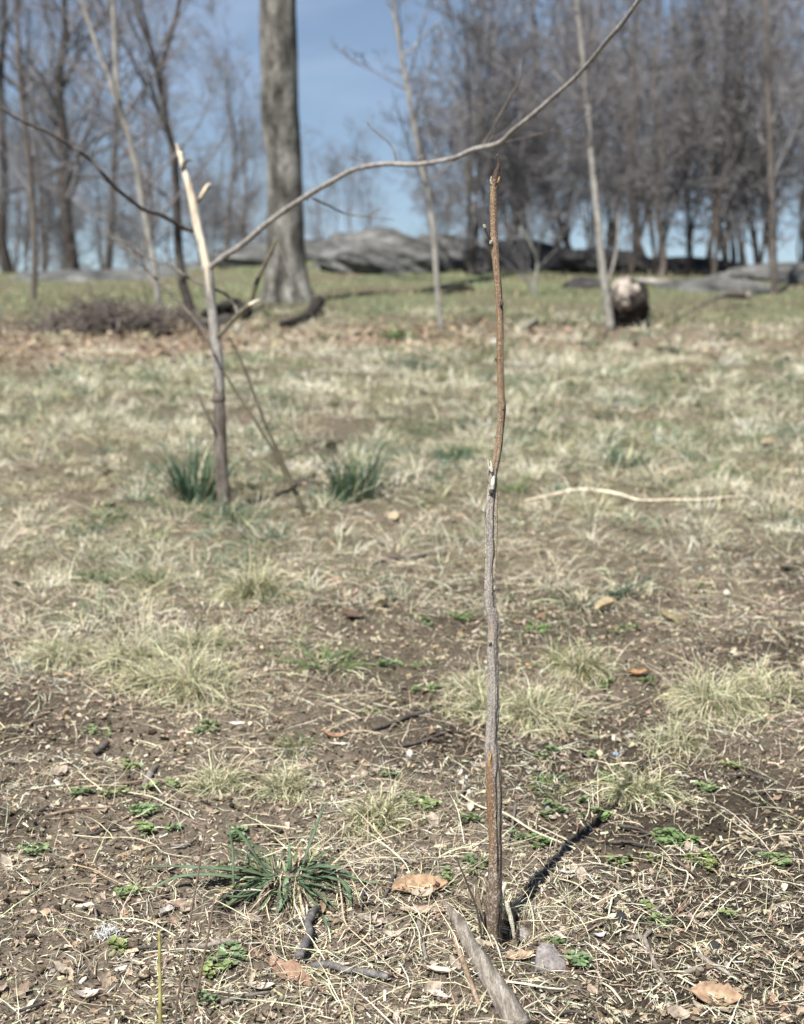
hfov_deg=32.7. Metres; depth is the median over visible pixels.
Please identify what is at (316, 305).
fallen log
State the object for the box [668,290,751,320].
fallen branch
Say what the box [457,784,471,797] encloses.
fallen twig
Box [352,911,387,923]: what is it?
fallen leaf
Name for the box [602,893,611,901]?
stone
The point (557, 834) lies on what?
straw
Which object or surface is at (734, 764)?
weed
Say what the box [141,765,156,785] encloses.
stub stick
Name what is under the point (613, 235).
bare shrub
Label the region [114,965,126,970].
fallen leaf
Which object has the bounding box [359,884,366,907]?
fallen twig
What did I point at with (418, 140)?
slim tree
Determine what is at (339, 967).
dark stick
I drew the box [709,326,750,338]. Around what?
grass tuft
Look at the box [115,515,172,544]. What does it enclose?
grass tuft
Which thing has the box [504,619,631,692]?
grass tuft
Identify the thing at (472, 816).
weed
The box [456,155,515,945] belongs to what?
snapped stem
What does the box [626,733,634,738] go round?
stone
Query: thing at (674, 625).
fallen twig
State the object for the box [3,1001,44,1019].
fallen twig
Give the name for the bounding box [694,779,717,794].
weed
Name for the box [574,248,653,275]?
rock outcrop
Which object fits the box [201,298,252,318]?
fallen log
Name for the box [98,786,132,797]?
weed
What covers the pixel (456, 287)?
dark branch
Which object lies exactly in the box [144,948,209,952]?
straw
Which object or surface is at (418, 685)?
weed
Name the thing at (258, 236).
bare tree
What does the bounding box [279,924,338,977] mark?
straw
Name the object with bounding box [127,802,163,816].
weed
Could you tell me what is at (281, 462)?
leaning stalk
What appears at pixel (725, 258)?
young tree
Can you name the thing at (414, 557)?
dark branch
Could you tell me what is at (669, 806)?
fallen twig
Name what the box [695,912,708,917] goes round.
fallen leaf
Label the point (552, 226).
bare shrub
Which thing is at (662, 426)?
grass tuft
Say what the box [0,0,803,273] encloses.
sky
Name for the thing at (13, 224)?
bare tree
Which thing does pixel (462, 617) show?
weed
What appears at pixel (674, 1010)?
fallen leaf
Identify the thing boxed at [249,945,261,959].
fallen leaf
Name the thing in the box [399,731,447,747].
grey stick
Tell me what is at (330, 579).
fallen leaf
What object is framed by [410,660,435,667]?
weed
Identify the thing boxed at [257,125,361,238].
bare tree
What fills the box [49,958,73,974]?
fallen leaf
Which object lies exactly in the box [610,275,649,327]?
tree stump
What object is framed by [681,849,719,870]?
weed
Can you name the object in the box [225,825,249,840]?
weed
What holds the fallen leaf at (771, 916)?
on the ground at (420, 629)
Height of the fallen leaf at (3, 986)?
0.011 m
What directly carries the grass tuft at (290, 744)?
on the ground at (420, 629)
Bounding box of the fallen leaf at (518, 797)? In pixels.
[512,794,522,799]
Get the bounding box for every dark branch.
[87,359,164,366]
[374,552,449,564]
[413,386,458,398]
[441,285,474,294]
[599,403,638,408]
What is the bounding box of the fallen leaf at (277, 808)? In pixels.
[275,802,284,810]
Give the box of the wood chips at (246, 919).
[0,509,803,1023]
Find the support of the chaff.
on the ground at (420, 629)
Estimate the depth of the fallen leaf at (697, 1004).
1.82 m
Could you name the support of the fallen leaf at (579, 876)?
on the ground at (420, 629)
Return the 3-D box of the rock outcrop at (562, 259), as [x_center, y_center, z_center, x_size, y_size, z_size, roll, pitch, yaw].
[2.304,-4.503,25.143,2.842,1.051,2.394,0,10,0]
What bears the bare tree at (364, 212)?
on the ground at (420, 629)
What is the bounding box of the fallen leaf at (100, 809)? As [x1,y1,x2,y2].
[95,804,106,812]
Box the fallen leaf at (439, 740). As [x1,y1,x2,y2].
[430,736,447,742]
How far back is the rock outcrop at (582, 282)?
20.04 m
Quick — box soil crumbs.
[0,574,803,1023]
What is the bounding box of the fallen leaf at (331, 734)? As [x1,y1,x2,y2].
[315,729,351,738]
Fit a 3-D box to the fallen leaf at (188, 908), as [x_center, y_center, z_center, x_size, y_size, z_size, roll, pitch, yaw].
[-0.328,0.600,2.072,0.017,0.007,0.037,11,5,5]
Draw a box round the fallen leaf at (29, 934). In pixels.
[24,932,35,936]
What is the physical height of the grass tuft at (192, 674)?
0.166 m
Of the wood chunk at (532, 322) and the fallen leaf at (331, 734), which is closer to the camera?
the fallen leaf at (331, 734)
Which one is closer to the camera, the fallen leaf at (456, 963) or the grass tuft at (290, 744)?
the fallen leaf at (456, 963)
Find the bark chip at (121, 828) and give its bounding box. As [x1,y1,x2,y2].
[97,826,131,830]
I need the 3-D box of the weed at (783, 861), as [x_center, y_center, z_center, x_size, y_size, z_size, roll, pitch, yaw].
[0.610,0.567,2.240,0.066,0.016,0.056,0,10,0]
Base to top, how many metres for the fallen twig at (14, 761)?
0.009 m
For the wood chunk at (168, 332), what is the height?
0.092 m
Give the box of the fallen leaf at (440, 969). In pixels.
[420,963,457,972]
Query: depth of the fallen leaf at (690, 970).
1.89 m
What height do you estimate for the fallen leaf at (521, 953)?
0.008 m
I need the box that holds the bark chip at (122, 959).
[116,958,141,960]
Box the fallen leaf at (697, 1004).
[693,999,703,1011]
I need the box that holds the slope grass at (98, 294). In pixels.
[0,260,803,328]
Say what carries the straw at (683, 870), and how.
on the ground at (420, 629)
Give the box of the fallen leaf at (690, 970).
[682,966,703,976]
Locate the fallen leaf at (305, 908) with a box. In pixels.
[299,902,308,916]
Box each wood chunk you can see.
[149,327,171,337]
[519,318,538,330]
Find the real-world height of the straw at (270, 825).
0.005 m
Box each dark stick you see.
[89,826,118,834]
[311,961,388,979]
[382,874,395,899]
[509,968,528,994]
[668,848,696,875]
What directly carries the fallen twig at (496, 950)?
on the ground at (420, 629)
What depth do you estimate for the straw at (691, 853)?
2.27 m
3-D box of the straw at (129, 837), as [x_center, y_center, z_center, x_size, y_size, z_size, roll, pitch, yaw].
[-0.449,0.557,2.308,0.232,0.004,0.032,4,10,22]
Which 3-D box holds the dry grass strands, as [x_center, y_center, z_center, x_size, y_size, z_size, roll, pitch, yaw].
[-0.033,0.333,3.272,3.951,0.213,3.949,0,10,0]
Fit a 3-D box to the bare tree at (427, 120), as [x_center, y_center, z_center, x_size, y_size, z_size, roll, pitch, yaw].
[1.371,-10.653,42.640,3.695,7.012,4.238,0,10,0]
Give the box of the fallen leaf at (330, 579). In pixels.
[324,578,340,581]
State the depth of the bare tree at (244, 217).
64.52 m
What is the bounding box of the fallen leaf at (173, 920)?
[168,912,177,923]
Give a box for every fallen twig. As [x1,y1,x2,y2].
[0,760,22,763]
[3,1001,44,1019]
[8,950,28,954]
[28,709,53,724]
[49,806,117,815]
[81,720,100,734]
[118,778,167,784]
[135,945,182,952]
[155,602,190,604]
[178,526,204,529]
[187,936,193,963]
[221,991,269,1005]
[226,766,264,770]
[285,530,318,533]
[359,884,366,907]
[393,855,412,864]
[442,837,482,842]
[454,840,467,857]
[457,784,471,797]
[484,948,518,951]
[519,746,542,752]
[525,1008,595,1019]
[568,987,588,996]
[572,716,609,723]
[609,840,657,847]
[619,824,659,836]
[651,801,674,810]
[661,623,687,629]
[706,592,740,593]
[717,773,769,780]
[748,788,769,795]
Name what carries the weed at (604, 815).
on the ground at (420, 629)
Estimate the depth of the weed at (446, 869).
2.20 m
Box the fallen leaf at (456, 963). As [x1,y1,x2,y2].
[448,953,460,968]
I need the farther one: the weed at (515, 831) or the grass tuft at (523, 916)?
the weed at (515, 831)
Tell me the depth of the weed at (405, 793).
2.50 m
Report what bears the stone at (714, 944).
on the ground at (420, 629)
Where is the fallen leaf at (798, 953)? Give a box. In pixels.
[794,949,803,960]
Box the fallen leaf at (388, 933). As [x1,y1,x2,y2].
[378,929,402,936]
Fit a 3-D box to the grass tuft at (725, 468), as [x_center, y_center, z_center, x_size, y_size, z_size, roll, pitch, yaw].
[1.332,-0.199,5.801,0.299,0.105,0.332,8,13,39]
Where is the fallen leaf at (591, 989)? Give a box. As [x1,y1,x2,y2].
[586,982,598,993]
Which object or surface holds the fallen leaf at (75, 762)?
on the ground at (420, 629)
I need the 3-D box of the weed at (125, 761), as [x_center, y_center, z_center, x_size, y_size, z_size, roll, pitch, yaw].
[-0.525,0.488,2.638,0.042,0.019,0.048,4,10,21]
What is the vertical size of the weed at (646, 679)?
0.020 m
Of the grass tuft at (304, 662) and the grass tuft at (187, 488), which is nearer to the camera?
the grass tuft at (304, 662)
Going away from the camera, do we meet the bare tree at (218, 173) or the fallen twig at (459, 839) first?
the fallen twig at (459, 839)
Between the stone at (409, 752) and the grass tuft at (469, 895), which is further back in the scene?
the stone at (409, 752)
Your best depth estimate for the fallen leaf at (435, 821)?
2.41 m
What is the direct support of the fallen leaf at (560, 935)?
on the ground at (420, 629)
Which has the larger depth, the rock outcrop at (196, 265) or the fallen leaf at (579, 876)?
the rock outcrop at (196, 265)
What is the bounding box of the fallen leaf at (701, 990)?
[680,981,742,1005]
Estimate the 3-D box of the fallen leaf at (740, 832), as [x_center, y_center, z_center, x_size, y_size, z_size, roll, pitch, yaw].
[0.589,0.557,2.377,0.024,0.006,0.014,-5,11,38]
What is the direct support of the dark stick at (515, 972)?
on the ground at (420, 629)
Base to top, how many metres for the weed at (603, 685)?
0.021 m
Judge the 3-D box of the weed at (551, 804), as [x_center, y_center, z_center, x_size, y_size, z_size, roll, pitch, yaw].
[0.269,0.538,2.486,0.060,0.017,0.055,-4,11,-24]
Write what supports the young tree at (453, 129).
on the ground at (420, 629)
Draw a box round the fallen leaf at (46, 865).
[32,860,55,868]
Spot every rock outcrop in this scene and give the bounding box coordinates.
[8,269,192,281]
[160,262,210,269]
[212,239,326,267]
[311,227,451,274]
[416,233,479,267]
[451,237,609,274]
[562,276,600,288]
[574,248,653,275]
[643,256,745,275]
[654,278,771,294]
[703,262,803,283]
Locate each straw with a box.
[72,834,188,856]
[78,771,105,794]
[123,791,188,815]
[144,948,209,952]
[242,824,295,828]
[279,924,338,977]
[336,869,415,982]
[348,872,359,904]
[388,893,426,917]
[456,791,575,848]
[491,934,504,971]
[506,980,562,989]
[533,855,672,895]
[537,909,553,936]
[538,825,573,843]
[558,878,600,898]
[602,982,622,1002]
[608,895,612,913]
[666,862,688,890]
[667,853,720,855]
[676,975,717,997]
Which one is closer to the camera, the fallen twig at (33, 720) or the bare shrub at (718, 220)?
the fallen twig at (33, 720)
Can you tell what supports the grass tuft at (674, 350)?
on the ground at (420, 629)
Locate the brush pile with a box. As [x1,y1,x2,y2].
[0,277,241,338]
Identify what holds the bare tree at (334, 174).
on the ground at (420, 629)
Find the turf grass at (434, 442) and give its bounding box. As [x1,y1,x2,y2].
[0,298,803,715]
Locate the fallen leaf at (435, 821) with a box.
[427,811,438,827]
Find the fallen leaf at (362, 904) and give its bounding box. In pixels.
[352,900,372,906]
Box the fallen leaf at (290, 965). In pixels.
[261,950,311,986]
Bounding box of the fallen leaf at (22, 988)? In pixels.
[9,976,32,1001]
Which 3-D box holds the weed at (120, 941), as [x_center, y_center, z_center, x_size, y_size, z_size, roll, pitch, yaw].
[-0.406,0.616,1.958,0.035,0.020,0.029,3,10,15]
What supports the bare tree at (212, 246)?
on the ground at (420, 629)
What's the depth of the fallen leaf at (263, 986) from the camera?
1.86 m
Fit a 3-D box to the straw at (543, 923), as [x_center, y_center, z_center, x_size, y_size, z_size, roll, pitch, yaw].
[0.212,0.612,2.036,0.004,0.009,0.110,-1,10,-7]
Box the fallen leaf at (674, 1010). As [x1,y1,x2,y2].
[667,1005,690,1019]
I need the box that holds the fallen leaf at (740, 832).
[735,831,747,834]
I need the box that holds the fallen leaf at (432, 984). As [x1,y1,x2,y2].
[422,981,441,993]
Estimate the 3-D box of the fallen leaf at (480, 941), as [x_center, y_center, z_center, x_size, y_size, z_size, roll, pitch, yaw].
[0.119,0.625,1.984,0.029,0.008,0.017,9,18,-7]
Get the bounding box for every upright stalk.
[158,931,161,1023]
[174,830,205,1023]
[191,896,214,1023]
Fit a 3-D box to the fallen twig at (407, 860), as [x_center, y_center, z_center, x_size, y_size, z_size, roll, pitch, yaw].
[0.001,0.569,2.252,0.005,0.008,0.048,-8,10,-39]
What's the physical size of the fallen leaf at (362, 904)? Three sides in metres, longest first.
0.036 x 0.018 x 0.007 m
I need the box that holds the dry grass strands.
[0,495,803,1023]
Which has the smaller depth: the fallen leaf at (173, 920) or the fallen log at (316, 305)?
the fallen leaf at (173, 920)
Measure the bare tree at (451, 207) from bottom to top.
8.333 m
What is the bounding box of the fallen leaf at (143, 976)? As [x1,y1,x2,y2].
[135,973,147,978]
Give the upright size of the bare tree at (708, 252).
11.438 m
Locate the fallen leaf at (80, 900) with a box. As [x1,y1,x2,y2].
[68,896,86,901]
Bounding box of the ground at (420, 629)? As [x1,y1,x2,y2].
[0,261,803,1023]
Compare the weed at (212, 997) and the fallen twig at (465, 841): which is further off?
the fallen twig at (465, 841)
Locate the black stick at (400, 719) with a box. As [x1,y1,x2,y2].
[372,705,440,730]
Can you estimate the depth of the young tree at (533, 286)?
18.61 m
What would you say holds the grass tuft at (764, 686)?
on the ground at (420, 629)
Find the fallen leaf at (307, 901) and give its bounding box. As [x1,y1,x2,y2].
[302,896,316,906]
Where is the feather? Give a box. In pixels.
[93,924,121,942]
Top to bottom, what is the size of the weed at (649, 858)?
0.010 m
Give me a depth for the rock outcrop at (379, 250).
23.86 m
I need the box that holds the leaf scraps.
[0,402,803,1023]
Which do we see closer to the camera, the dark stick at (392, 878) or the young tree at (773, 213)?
the dark stick at (392, 878)
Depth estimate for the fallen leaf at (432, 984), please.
1.85 m
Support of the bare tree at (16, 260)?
on the ground at (420, 629)
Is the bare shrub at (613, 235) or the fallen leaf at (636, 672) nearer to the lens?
the fallen leaf at (636, 672)
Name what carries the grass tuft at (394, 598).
on the ground at (420, 629)
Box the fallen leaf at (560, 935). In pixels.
[554,929,565,937]
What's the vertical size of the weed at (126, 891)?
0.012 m
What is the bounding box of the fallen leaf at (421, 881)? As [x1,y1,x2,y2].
[379,874,447,892]
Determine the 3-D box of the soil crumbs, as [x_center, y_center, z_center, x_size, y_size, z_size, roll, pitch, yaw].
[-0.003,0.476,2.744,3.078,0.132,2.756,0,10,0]
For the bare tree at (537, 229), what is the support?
on the ground at (420, 629)
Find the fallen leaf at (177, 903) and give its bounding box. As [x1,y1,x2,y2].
[163,900,196,906]
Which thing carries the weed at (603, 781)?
on the ground at (420, 629)
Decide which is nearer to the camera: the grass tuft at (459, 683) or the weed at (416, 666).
the grass tuft at (459, 683)
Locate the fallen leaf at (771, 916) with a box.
[767,911,776,923]
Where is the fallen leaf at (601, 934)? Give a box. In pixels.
[591,931,605,936]
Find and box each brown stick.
[93,740,109,754]
[170,839,196,847]
[183,938,235,948]
[416,919,427,959]
[506,802,517,843]
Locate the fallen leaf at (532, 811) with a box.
[528,805,534,812]
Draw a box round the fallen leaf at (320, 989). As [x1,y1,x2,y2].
[317,984,329,993]
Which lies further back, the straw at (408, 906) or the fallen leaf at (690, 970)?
the straw at (408, 906)
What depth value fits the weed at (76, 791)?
2.51 m
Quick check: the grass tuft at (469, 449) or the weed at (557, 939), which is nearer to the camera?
the weed at (557, 939)
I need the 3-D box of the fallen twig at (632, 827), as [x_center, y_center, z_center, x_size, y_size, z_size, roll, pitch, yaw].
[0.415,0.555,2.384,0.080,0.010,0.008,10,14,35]
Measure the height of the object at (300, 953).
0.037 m
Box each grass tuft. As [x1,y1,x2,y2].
[0,607,127,677]
[59,492,132,527]
[60,564,123,587]
[68,611,186,685]
[81,624,287,723]
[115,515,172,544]
[121,563,176,583]
[130,419,254,503]
[153,601,252,663]
[165,738,273,801]
[170,543,334,605]
[189,487,260,524]
[222,512,301,550]
[231,748,333,817]
[236,347,291,362]
[258,726,332,762]
[274,631,390,678]
[296,479,356,511]
[300,425,419,502]
[321,767,451,842]
[366,573,422,602]
[369,322,425,338]
[421,653,632,742]
[428,646,507,707]
[431,443,482,459]
[449,878,485,906]
[478,879,530,924]
[487,471,540,494]
[502,887,558,947]
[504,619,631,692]
[522,766,582,800]
[532,577,622,615]
[549,482,628,516]
[573,333,613,347]
[578,437,659,468]
[581,742,714,814]
[605,562,667,599]
[622,694,722,767]
[628,414,676,432]
[628,643,790,738]
[660,344,683,352]
[669,441,712,460]
[689,454,749,477]
[698,633,803,718]
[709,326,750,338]
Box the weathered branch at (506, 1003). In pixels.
[439,900,529,1023]
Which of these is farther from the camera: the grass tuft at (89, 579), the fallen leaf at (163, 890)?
the grass tuft at (89, 579)
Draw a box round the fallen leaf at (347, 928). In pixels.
[343,922,353,930]
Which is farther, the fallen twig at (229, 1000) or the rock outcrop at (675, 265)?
the rock outcrop at (675, 265)
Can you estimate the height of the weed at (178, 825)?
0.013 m
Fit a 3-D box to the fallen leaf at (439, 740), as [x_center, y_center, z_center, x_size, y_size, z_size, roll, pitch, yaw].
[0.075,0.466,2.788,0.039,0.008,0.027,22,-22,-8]
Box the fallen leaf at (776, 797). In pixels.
[768,795,781,800]
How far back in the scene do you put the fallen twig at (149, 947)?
1.96 m
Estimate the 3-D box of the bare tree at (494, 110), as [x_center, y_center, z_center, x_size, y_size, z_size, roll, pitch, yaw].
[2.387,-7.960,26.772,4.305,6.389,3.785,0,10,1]
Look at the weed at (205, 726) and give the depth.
2.87 m
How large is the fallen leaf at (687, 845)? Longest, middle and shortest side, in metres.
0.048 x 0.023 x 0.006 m
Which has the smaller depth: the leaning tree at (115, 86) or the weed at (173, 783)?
the weed at (173, 783)
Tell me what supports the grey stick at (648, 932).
on the ground at (420, 629)
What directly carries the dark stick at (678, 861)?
on the ground at (420, 629)
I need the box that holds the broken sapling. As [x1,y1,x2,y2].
[0,0,640,513]
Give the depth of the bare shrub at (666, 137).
23.34 m
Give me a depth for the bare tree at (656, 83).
41.42 m
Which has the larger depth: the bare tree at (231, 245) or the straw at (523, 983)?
the bare tree at (231, 245)
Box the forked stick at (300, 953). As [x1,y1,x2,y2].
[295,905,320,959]
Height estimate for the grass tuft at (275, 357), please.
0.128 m
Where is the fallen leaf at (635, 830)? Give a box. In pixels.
[630,829,647,832]
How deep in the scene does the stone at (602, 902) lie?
2.09 m
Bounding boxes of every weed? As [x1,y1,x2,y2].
[15,842,49,857]
[68,785,94,796]
[81,723,116,735]
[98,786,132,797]
[106,936,131,951]
[113,883,142,897]
[120,758,143,770]
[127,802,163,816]
[134,821,156,835]
[138,776,181,790]
[165,823,182,831]
[190,718,220,732]
[190,989,219,1005]
[198,956,237,977]
[212,939,247,961]
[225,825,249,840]
[358,708,378,713]
[377,659,403,665]
[379,771,399,775]
[392,791,417,801]
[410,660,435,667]
[410,682,445,693]
[410,794,441,810]
[418,617,436,626]
[438,865,476,886]
[449,611,475,621]
[457,812,483,823]
[461,853,488,868]
[507,829,527,846]
[522,833,555,847]
[524,619,552,633]
[534,744,560,758]
[539,798,568,818]
[542,935,564,944]
[563,950,593,966]
[575,795,589,802]
[576,806,613,820]
[579,750,595,756]
[598,677,612,689]
[599,771,620,782]
[605,853,635,865]
[610,622,638,632]
[637,675,655,683]
[638,899,655,910]
[642,855,659,863]
[643,912,673,928]
[651,827,701,847]
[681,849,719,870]
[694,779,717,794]
[714,908,741,916]
[720,759,741,767]
[755,851,793,866]
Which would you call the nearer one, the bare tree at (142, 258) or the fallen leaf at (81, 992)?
the fallen leaf at (81, 992)
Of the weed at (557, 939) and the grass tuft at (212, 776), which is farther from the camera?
the grass tuft at (212, 776)
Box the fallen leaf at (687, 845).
[684,841,698,852]
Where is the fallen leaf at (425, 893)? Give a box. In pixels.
[411,888,435,896]
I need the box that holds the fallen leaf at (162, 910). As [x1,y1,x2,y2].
[157,904,174,914]
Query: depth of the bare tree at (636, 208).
39.41 m
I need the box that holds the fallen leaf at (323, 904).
[319,897,325,912]
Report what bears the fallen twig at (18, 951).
on the ground at (420, 629)
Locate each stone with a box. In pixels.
[406,749,413,757]
[516,927,529,941]
[534,943,569,973]
[598,898,606,906]
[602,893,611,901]
[615,911,626,923]
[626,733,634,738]
[709,940,719,950]
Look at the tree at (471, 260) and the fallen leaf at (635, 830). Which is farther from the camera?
the tree at (471, 260)
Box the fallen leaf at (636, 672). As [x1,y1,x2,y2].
[623,669,646,674]
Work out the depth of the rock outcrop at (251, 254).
27.27 m
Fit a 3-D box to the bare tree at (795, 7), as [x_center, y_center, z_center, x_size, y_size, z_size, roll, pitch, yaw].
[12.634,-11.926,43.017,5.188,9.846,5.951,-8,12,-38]
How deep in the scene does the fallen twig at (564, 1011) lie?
1.79 m
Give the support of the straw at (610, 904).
on the ground at (420, 629)
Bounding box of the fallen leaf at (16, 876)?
[12,874,23,879]
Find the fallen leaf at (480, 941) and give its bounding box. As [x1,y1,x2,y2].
[476,938,493,946]
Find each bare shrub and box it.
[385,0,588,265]
[396,125,475,233]
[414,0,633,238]
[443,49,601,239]
[472,0,644,245]
[514,24,674,247]
[525,0,778,275]
[542,6,752,275]
[545,0,717,249]
[603,55,764,275]
[631,0,803,274]
[632,0,803,263]
[647,0,803,263]
[670,2,803,250]
[722,0,803,261]
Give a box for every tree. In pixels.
[0,0,75,299]
[0,0,160,271]
[0,0,210,268]
[0,0,236,272]
[0,87,89,272]
[4,62,99,268]
[6,0,272,318]
[6,105,103,273]
[6,123,56,270]
[6,145,129,269]
[7,0,220,268]
[8,45,162,268]
[9,97,164,269]
[21,0,198,322]
[38,205,99,270]
[42,0,265,268]
[66,146,173,268]
[97,178,168,268]
[101,142,213,268]
[128,147,200,268]
[154,157,243,261]
[157,101,266,261]
[164,0,303,257]
[165,134,248,262]
[195,106,312,245]
[206,182,264,246]
[249,214,265,243]
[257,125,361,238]
[258,0,314,303]
[304,107,395,238]
[329,0,594,329]
[343,154,394,231]
[381,0,608,275]
[388,60,493,232]
[407,158,478,235]
[421,0,625,243]
[421,58,480,245]
[426,20,598,236]
[434,0,630,235]
[441,189,504,244]
[450,155,593,295]
[464,0,529,236]
[470,0,679,330]
[478,43,640,243]
[498,198,563,243]
[503,93,571,248]
[524,0,801,252]
[524,16,689,248]
[538,0,675,247]
[580,0,690,275]
[590,2,715,254]
[607,0,672,275]
[607,0,801,264]
[628,0,803,256]
[633,0,789,271]
[647,0,803,257]
[661,0,733,275]
[705,0,803,262]
[719,0,803,294]
[738,0,803,214]
[761,2,803,180]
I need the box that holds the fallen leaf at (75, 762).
[68,759,80,765]
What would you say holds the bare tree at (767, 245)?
on the ground at (420, 629)
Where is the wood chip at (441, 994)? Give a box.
[423,989,450,997]
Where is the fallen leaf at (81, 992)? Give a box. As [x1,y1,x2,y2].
[72,989,98,996]
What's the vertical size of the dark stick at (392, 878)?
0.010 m
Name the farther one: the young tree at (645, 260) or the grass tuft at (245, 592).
the young tree at (645, 260)
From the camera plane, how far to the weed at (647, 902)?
2.09 m
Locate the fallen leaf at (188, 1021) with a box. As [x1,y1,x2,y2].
[186,1018,196,1023]
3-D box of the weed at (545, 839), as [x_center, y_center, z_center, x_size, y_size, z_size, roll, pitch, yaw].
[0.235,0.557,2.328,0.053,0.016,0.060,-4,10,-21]
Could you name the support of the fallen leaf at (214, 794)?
on the ground at (420, 629)
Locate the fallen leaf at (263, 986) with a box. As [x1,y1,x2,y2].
[241,981,273,988]
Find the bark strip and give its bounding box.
[400,905,447,913]
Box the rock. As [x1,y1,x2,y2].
[635,278,669,284]
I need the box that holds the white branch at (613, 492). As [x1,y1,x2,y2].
[525,488,756,501]
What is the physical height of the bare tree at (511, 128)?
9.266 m
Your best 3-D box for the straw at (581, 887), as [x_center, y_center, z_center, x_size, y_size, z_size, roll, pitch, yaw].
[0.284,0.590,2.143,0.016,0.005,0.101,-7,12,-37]
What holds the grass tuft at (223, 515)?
on the ground at (420, 629)
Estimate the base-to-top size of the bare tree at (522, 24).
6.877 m
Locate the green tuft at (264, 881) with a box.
[141,800,381,931]
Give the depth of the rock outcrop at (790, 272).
21.81 m
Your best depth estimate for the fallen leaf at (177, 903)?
2.09 m
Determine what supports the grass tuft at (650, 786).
on the ground at (420, 629)
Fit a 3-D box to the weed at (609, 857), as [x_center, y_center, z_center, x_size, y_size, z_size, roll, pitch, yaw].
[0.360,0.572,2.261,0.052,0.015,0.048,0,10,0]
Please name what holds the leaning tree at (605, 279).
on the ground at (420, 629)
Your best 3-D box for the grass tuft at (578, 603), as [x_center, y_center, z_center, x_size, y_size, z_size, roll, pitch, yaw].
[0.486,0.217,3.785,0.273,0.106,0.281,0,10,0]
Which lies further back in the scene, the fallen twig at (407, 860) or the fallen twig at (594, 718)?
the fallen twig at (594, 718)
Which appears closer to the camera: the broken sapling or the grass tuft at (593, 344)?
the broken sapling
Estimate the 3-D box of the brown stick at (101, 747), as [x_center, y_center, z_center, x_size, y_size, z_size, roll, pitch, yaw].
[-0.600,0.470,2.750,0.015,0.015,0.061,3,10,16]
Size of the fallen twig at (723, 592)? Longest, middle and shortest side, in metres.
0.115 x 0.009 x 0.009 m
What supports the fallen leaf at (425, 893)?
on the ground at (420, 629)
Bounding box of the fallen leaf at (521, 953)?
[499,949,533,959]
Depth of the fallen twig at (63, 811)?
2.43 m
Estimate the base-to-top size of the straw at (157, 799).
0.006 m
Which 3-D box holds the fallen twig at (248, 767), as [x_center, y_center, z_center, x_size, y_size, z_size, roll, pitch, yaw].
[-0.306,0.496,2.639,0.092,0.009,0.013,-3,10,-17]
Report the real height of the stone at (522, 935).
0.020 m
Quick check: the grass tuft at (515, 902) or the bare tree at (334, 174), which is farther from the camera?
the bare tree at (334, 174)
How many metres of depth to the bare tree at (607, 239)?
47.45 m
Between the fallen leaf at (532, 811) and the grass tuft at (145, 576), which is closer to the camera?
the fallen leaf at (532, 811)
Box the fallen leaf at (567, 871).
[555,869,577,873]
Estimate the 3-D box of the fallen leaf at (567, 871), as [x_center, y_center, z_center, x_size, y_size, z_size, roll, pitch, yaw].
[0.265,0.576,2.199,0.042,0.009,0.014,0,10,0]
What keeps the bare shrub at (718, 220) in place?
on the ground at (420, 629)
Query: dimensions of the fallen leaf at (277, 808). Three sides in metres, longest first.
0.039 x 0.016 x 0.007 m
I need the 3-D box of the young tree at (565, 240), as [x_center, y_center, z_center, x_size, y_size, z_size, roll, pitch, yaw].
[2.448,-7.065,28.100,1.876,3.399,1.508,7,12,35]
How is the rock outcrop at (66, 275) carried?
on the ground at (420, 629)
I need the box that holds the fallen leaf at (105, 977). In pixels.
[100,971,111,988]
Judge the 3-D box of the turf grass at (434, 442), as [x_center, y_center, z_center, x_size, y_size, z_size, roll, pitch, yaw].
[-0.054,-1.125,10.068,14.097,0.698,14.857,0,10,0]
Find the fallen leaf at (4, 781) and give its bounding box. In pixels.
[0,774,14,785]
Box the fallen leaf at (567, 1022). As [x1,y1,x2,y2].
[548,1020,568,1023]
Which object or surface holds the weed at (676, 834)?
on the ground at (420, 629)
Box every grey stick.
[132,604,173,618]
[326,804,346,813]
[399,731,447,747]
[626,928,667,983]
[696,952,739,981]
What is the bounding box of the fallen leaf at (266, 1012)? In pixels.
[260,1009,276,1017]
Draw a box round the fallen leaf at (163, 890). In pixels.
[161,884,167,893]
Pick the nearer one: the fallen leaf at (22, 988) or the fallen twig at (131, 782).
the fallen leaf at (22, 988)
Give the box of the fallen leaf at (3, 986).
[0,984,7,990]
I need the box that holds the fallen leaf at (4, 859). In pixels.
[0,854,12,871]
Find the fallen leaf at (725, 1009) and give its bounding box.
[719,1005,729,1012]
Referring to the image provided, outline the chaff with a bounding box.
[0,607,803,1023]
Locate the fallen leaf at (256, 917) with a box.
[244,913,261,920]
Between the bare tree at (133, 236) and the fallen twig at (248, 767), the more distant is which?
the bare tree at (133, 236)
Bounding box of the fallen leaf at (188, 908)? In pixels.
[179,903,190,911]
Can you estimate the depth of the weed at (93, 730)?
2.82 m
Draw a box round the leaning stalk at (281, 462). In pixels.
[222,336,308,518]
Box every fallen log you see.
[194,314,232,328]
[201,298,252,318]
[277,295,325,326]
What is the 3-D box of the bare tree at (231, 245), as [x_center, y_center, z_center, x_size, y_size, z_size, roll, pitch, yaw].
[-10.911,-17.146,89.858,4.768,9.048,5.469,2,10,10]
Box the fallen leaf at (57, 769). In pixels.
[47,765,67,775]
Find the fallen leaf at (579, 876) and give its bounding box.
[577,867,585,881]
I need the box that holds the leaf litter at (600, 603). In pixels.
[0,305,803,621]
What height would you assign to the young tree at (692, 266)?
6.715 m
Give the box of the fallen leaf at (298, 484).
[283,482,308,485]
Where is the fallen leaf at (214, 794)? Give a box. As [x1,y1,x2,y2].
[211,790,222,799]

